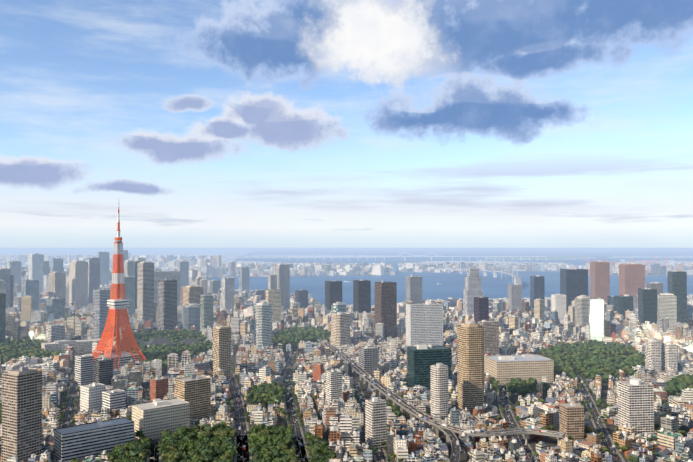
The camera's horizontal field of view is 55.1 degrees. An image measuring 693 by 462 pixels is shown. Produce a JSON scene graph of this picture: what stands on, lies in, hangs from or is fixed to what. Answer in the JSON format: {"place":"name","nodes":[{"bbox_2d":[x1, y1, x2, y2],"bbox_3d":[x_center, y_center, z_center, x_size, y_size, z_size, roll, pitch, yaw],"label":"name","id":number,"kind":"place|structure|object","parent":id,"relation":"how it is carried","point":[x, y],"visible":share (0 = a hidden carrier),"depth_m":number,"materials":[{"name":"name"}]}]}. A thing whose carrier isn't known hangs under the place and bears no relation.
{"place":"outdoors","nodes":[
{"label":"outdoors","id":0,"kind":"place"},
{"bbox_2d":[138,337,198,348],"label":"zojoji temple","id":1,"kind":"structure","parent":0,"point":[160,341],"depth_m":1552.10,"materials":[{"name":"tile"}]},
{"bbox_2d":[0,248,684,461],"bbox_3d":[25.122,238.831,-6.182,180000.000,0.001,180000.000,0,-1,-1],"label":"ground","id":2,"kind":"structure","parent":0,"point":[550,441],"depth_m":1106.09,"materials":[{"name":"grey asphalt"}]},
{"bbox_2d":[0,250,686,461],"bbox_3d":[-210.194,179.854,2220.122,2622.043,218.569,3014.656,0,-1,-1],"label":"buildings","id":3,"kind":"structure","parent":2,"relation":"on","point":[429,360],"depth_m":1159.22,"materials":[{"name":"grey concrete"}]},
{"bbox_2d":[1,335,688,461],"bbox_3d":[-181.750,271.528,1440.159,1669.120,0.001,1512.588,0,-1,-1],"label":"park lawns","id":4,"kind":"structure","parent":2,"relation":"on","point":[583,377],"depth_m":1001.38,"materials":[{"name":"green plant"}]},
{"bbox_2d":[0,402,1,424],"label":"park trees","id":5,"kind":"object","parent":4,"relation":"on","point":[0,413],"visible":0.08,"depth_m":899.95,"materials":[{"name":"green plant"}]},
{"bbox_2d":[0,336,64,363],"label":"trees","id":6,"kind":"object","parent":4,"relation":"on","point":[24,347],"visible":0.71,"depth_m":1441.45,"materials":[{"name":"green plant"}]},
{"bbox_2d":[44,313,131,320],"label":"park trees","id":7,"kind":"object","parent":4,"relation":"on","point":[74,315],"visible":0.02,"depth_m":2130.39,"materials":[{"name":"green plant"}]},
{"bbox_2d":[92,203,146,369],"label":"lattice tower","id":8,"kind":"structure","parent":4,"relation":"on","point":[118,247],"depth_m":1323.73,"materials":[{"name":"metal"}]},
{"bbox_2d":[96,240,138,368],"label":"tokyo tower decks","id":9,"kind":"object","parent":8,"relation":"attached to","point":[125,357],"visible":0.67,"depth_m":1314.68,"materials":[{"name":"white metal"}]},
{"bbox_2d":[119,327,212,367],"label":"trees","id":10,"kind":"object","parent":4,"relation":"on","point":[153,352],"visible":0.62,"depth_m":1511.86,"materials":[{"name":"green plant"}]},
{"bbox_2d":[104,421,336,461],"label":"park trees","id":11,"kind":"object","parent":4,"relation":"on","point":[181,440],"visible":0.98,"depth_m":746.54,"materials":[{"name":"green plant"}]},
{"bbox_2d":[246,381,286,408],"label":"park trees","id":12,"kind":"object","parent":4,"relation":"on","point":[272,392],"visible":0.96,"depth_m":1014.02,"materials":[{"name":"green plant"}]},
{"bbox_2d":[272,325,330,348],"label":"park trees","id":13,"kind":"object","parent":4,"relation":"on","point":[290,334],"visible":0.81,"depth_m":1675.10,"materials":[{"name":"green plant"}]},
{"bbox_2d":[386,399,405,417],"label":"park trees","id":14,"kind":"object","parent":4,"relation":"on","point":[398,413],"visible":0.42,"depth_m":921.65,"materials":[{"name":"green plant"}]},
{"bbox_2d":[490,377,549,396],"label":"park trees","id":15,"kind":"object","parent":4,"relation":"on","point":[515,386],"visible":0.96,"depth_m":1076.64,"materials":[{"name":"green plant"}]},
{"bbox_2d":[537,339,644,382],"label":"park trees","id":16,"kind":"object","parent":4,"relation":"on","point":[578,352],"visible":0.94,"depth_m":1332.49,"materials":[{"name":"green plant"}]},
{"bbox_2d":[665,374,692,396],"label":"park trees","id":17,"kind":"object","parent":4,"relation":"on","point":[680,382],"visible":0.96,"depth_m":1091.15,"materials":[{"name":"green plant"}]},
{"bbox_2d":[0,323,692,461],"bbox_3d":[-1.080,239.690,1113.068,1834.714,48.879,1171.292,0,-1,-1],"label":"city blocks","id":18,"kind":"structure","parent":2,"relation":"on","point":[341,421],"depth_m":970.66,"materials":[{"name":"grey concrete"}]},
{"bbox_2d":[0,253,692,346],"bbox_3d":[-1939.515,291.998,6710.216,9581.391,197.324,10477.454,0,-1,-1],"label":"high-rise buildings","id":19,"kind":"structure","parent":2,"relation":"on","point":[589,311],"depth_m":1838.95,"materials":[{"name":"grey concrete"}]},
{"bbox_2d":[0,253,692,281],"bbox_3d":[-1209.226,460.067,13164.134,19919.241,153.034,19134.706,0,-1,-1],"label":"city blocks","id":20,"kind":"structure","parent":2,"relation":"on","point":[210,265],"depth_m":6439.18,"materials":[{"name":"grey concrete"}]},
{"bbox_2d":[53,347,641,461],"bbox_3d":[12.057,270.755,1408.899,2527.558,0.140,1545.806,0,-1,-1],"label":"road","id":21,"kind":"structure","parent":2,"relation":"on","point":[377,458],"depth_m":925.47,"materials":[{"name":"grey asphalt"}]},
{"bbox_2d":[57,339,621,461],"bbox_3d":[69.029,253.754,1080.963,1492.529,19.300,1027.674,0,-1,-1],"label":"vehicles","id":22,"kind":"object","parent":21,"relation":"on","point":[446,424],"visible":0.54,"depth_m":911.55,"materials":[{"name":"paint"}]},
{"bbox_2d":[5,267,692,346],"bbox_3d":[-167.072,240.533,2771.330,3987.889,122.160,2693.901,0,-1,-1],"label":"city blocks","id":23,"kind":"structure","parent":2,"relation":"on","point":[541,320],"depth_m":1836.54,"materials":[{"name":"grey concrete"}]},
{"bbox_2d":[52,340,690,461],"bbox_3d":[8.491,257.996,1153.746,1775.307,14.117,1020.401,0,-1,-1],"label":"street trees","id":24,"kind":"object","parent":2,"relation":"on","point":[517,403],"visible":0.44,"depth_m":927.18,"materials":[{"name":"green plant"}]},
{"bbox_2d":[317,338,564,461],"bbox_3d":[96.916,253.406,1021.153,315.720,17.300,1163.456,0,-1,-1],"label":"expressway","id":25,"kind":"structure","parent":2,"relation":"on","point":[454,445],"depth_m":818.93,"materials":[{"name":"grey concrete"}]},
{"bbox_2d":[0,0,692,247],"label":"sky","id":26,"kind":"structure","parent":0,"point":[208,123],"materials":[{"name":"blue"}]},
{"bbox_2d":[206,255,692,276],"bbox_3d":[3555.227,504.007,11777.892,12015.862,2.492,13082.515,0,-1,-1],"label":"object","id":27,"kind":"structure","parent":0,"point":[657,274],"depth_m":9526.99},
{"bbox_2d":[481,255,595,259],"bbox_3d":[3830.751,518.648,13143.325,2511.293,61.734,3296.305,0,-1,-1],"label":"island trees","id":28,"kind":"object","parent":27,"relation":"on","point":[552,257],"visible":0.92,"depth_m":12281.14,"materials":[{"name":"plant"}]},
{"bbox_2d":[579,258,690,269],"bbox_3d":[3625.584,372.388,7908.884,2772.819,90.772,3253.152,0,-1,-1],"label":"port cranes","id":29,"kind":"object","parent":27,"relation":"on","point":[648,262],"visible":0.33,"depth_m":8009.00},
{"bbox_2d":[209,248,692,305],"bbox_3d":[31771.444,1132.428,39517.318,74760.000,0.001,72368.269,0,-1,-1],"label":"bay water","id":30,"kind":"structure","parent":0,"point":[451,285],"depth_m":5992.37,"materials":[{"name":"blue liquid"}]},
{"bbox_2d":[288,252,546,260],"bbox_3d":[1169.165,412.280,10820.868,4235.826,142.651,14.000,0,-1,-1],"label":"gate bridge","id":31,"kind":"structure","parent":30,"relation":"in","point":[431,256],"depth_m":10817.42,"materials":[{"name":"white metal"}]},
{"bbox_2d":[425,262,521,283],"bbox_3d":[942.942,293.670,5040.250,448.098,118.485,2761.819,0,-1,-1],"label":"rainbow bridge","id":32,"kind":"structure","parent":30,"relation":"in","point":[517,279],"depth_m":4868.45,"materials":[{"name":"white metal"}]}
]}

